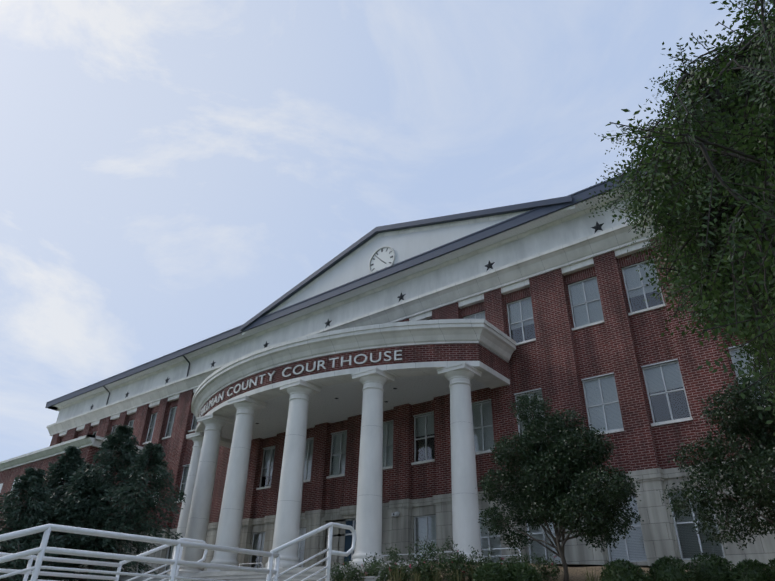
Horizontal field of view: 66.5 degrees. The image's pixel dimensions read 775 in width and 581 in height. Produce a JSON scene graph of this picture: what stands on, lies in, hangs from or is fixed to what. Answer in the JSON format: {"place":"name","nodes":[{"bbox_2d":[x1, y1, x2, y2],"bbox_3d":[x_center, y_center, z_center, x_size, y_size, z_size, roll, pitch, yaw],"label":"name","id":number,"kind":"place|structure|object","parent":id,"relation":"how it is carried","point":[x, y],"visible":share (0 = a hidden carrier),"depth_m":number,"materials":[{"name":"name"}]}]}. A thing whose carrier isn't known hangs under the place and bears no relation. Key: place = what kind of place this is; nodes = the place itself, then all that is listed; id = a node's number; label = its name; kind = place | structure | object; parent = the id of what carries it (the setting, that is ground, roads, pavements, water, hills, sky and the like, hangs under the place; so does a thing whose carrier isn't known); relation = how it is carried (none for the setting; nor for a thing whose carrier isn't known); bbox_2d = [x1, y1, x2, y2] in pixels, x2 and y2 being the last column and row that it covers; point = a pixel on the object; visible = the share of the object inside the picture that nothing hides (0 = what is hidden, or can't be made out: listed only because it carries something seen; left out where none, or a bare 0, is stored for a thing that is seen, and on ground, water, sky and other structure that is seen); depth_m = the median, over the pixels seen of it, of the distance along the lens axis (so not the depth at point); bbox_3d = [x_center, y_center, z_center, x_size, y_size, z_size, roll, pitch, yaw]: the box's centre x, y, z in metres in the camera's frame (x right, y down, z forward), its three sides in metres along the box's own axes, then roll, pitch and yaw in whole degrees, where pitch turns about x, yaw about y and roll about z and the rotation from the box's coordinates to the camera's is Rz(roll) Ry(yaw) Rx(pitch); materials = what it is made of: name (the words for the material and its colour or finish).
{"place":"outdoors","nodes":[
{"label":"outdoors","id":0,"kind":"place"},
{"bbox_2d":[167,370,483,573],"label":"columns","id":1,"kind":"structure","parent":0,"point":[193,522],"depth_m":26.09,"materials":[{"name":"white paint"}]},
{"bbox_2d":[191,319,516,447],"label":"portico entablature","id":2,"kind":"structure","parent":1,"relation":"on","point":[486,348],"depth_m":27.65,"materials":[{"name":"white paint"}]},
{"bbox_2d":[199,350,401,416],"bbox_3d":[-5.796,4.876,30.514,15.343,0.479,1.961,-20,-36,33],"label":"sign lettering","id":3,"kind":"object","parent":2,"relation":"attached to","point":[203,411],"visible":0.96,"depth_m":28.50},
{"bbox_2d":[221,375,487,439],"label":"portico ceiling","id":4,"kind":"structure","parent":2,"relation":"attached to","point":[324,406],"depth_m":31.28,"materials":[{"name":"white paint"}]},
{"bbox_2d":[344,520,355,564],"bbox_3d":[-1.802,13.296,30.213,3.800,3.100,0.001,-20,-36,33],"label":"door glass","id":5,"kind":"object","parent":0,"point":[348,543],"depth_m":30.62,"materials":[{"name":"glass"}]},
{"bbox_2d":[0,0,774,461],"label":"sky","id":6,"kind":"structure","parent":0,"point":[171,170],"materials":[{"name":"blue"}]},
{"bbox_2d":[50,237,771,571],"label":"brick wall","id":7,"kind":"structure","parent":0,"point":[557,360],"depth_m":27.80,"materials":[{"name":"red brick"}]},
{"bbox_2d":[0,446,146,532],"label":"building wing","id":8,"kind":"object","parent":7,"relation":"attached to","point":[7,477],"visible":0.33,"depth_m":45.87,"materials":[{"name":"red brick"}]},
{"bbox_2d":[45,165,651,410],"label":"building roof","id":9,"kind":"structure","parent":7,"relation":"attached to","point":[540,208],"depth_m":35.56,"materials":[{"name":"grey metal"}]},
{"bbox_2d":[56,196,654,421],"bbox_3d":[-0.294,0.986,36.253,80.430,1.630,1.050,-20,-36,33],"label":"frieze","id":10,"kind":"object","parent":7,"relation":"attached to","point":[571,230],"visible":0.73,"depth_m":35.52,"materials":[{"name":"white paint"}]},
{"bbox_2d":[90,222,603,409],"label":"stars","id":11,"kind":"object","parent":10,"relation":"attached to","point":[597,227],"visible":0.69,"depth_m":37.93,"materials":[{"name":"black metal"}]},
{"bbox_2d":[49,178,661,410],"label":"building eave soffit","id":12,"kind":"structure","parent":7,"relation":"attached to","point":[530,225],"depth_m":35.87,"materials":[{"name":"white paint"}]},
{"bbox_2d":[0,175,764,505],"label":"building trim","id":13,"kind":"structure","parent":7,"relation":"attached to","point":[566,259],"depth_m":33.02,"materials":[{"name":"white paint"}]},
{"bbox_2d":[0,262,773,573],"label":"window blinds","id":14,"kind":"object","parent":7,"relation":"in","point":[672,369],"depth_m":26.43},
{"bbox_2d":[0,456,774,575],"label":"stone base wall","id":15,"kind":"structure","parent":7,"relation":"attached to","point":[659,533],"depth_m":26.80,"materials":[{"name":"beige stone"}]},
{"bbox_2d":[392,512,399,516],"bbox_3d":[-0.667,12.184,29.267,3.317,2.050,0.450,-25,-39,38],"label":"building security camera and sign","id":16,"kind":"object","parent":15,"relation":"attached to","point":[395,514],"visible":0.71,"depth_m":28.67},
{"bbox_2d":[0,259,774,573],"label":"window frames","id":17,"kind":"structure","parent":7,"relation":"in","point":[655,365],"depth_m":27.78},
{"bbox_2d":[277,218,509,310],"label":"pediment","id":18,"kind":"structure","parent":7,"relation":"attached to","point":[405,246],"depth_m":35.99,"materials":[{"name":"white paint"}]},
{"bbox_2d":[369,246,394,272],"bbox_3d":[-0.340,-1.793,35.880,1.980,1.980,0.100,-20,-36,33],"label":"clock","id":19,"kind":"object","parent":18,"relation":"attached to","point":[382,258],"visible":0.79,"depth_m":35.95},
{"bbox_2d":[94,291,771,573],"bbox_3d":[-0.128,8.756,32.024,78.250,12.850,0.980,-20,-36,33],"label":"window glass","id":20,"kind":"object","parent":7,"relation":"attached to","point":[674,398],"depth_m":26.58,"materials":[{"name":"grey glass"}]},
{"bbox_2d":[387,563,765,580],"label":"pine straw ground","id":21,"kind":"structure","parent":0,"point":[575,573],"depth_m":17.04,"materials":[{"name":"brown plant"}]},
{"bbox_2d":[330,536,562,580],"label":"shrubs","id":22,"kind":"object","parent":21,"relation":"on","point":[425,566],"depth_m":15.98,"materials":[{"name":"green plant"}]},
{"bbox_2d":[472,561,511,580],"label":"boxwood shrub","id":23,"kind":"object","parent":21,"relation":"on","point":[483,567],"depth_m":14.45,"materials":[{"name":"green plant"}]},
{"bbox_2d":[332,562,688,580],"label":"ornamental grass","id":24,"kind":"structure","parent":21,"relation":"on","point":[435,578],"depth_m":15.53,"materials":[{"name":"green plant"}]},
{"bbox_2d":[506,562,543,580],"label":"boxwood shrub","id":25,"kind":"object","parent":21,"relation":"on","point":[520,567],"depth_m":14.45,"materials":[{"name":"green plant"}]},
{"bbox_2d":[688,552,735,580],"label":"boxwood shrub","id":26,"kind":"object","parent":21,"relation":"on","point":[701,558],"depth_m":14.95,"materials":[{"name":"green plant"}]},
{"bbox_2d":[728,558,774,580],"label":"boxwood shrub","id":27,"kind":"object","parent":21,"relation":"on","point":[756,563],"depth_m":14.26,"materials":[{"name":"green plant"}]},
{"bbox_2d":[576,0,774,435],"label":"tree","id":28,"kind":"object","parent":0,"point":[681,204],"depth_m":5.98,"materials":[{"name":"green plant"}]},
{"bbox_2d":[656,348,774,549],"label":"small tree","id":29,"kind":"object","parent":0,"point":[715,466],"depth_m":13.48,"materials":[{"name":"green plant"}]},
{"label":"ground","id":30,"kind":"structure","parent":0,"visible":0},
{"bbox_2d":[0,467,61,580],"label":"conifer tree","id":31,"kind":"object","parent":30,"relation":"on","point":[29,477],"depth_m":26.19,"materials":[{"name":"green plant"}]},
{"bbox_2d":[0,446,115,580],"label":"conifer tree","id":32,"kind":"object","parent":30,"relation":"on","point":[69,467],"depth_m":27.87,"materials":[{"name":"green plant"}]},
{"bbox_2d":[0,423,186,580],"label":"conifer tree","id":33,"kind":"object","parent":30,"relation":"on","point":[135,471],"depth_m":28.11,"materials":[{"name":"green plant"}]},
{"bbox_2d":[63,561,735,580],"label":"concrete terrace","id":34,"kind":"structure","parent":30,"relation":"on","point":[235,575],"depth_m":20.93,"materials":[{"name":"beige concrete"}]},
{"bbox_2d":[0,522,520,580],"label":"white railings","id":35,"kind":"object","parent":34,"relation":"on","point":[176,562],"visible":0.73,"depth_m":5.92,"materials":[{"name":"white metal"}]},
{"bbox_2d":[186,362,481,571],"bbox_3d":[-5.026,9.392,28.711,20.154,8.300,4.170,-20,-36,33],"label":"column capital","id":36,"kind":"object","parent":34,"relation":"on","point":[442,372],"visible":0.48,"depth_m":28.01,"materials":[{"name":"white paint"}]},
{"bbox_2d":[475,393,643,580],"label":"small tree","id":37,"kind":"object","parent":34,"relation":"on","point":[555,454],"depth_m":16.71,"materials":[{"name":"green plant"}]},
{"bbox_2d":[600,558,650,580],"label":"boxwood shrub","id":38,"kind":"object","parent":34,"relation":"on","point":[615,564],"depth_m":14.59,"materials":[{"name":"green plant"}]},
{"bbox_2d":[647,555,695,580],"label":"boxwood shrub","id":39,"kind":"object","parent":34,"relation":"on","point":[655,566],"depth_m":14.68,"materials":[{"name":"green plant"}]},
{"bbox_2d":[763,558,774,580],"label":"boxwood shrub","id":40,"kind":"object","parent":34,"relation":"on","point":[771,565],"depth_m":14.07,"materials":[{"name":"green plant"}]}
]}

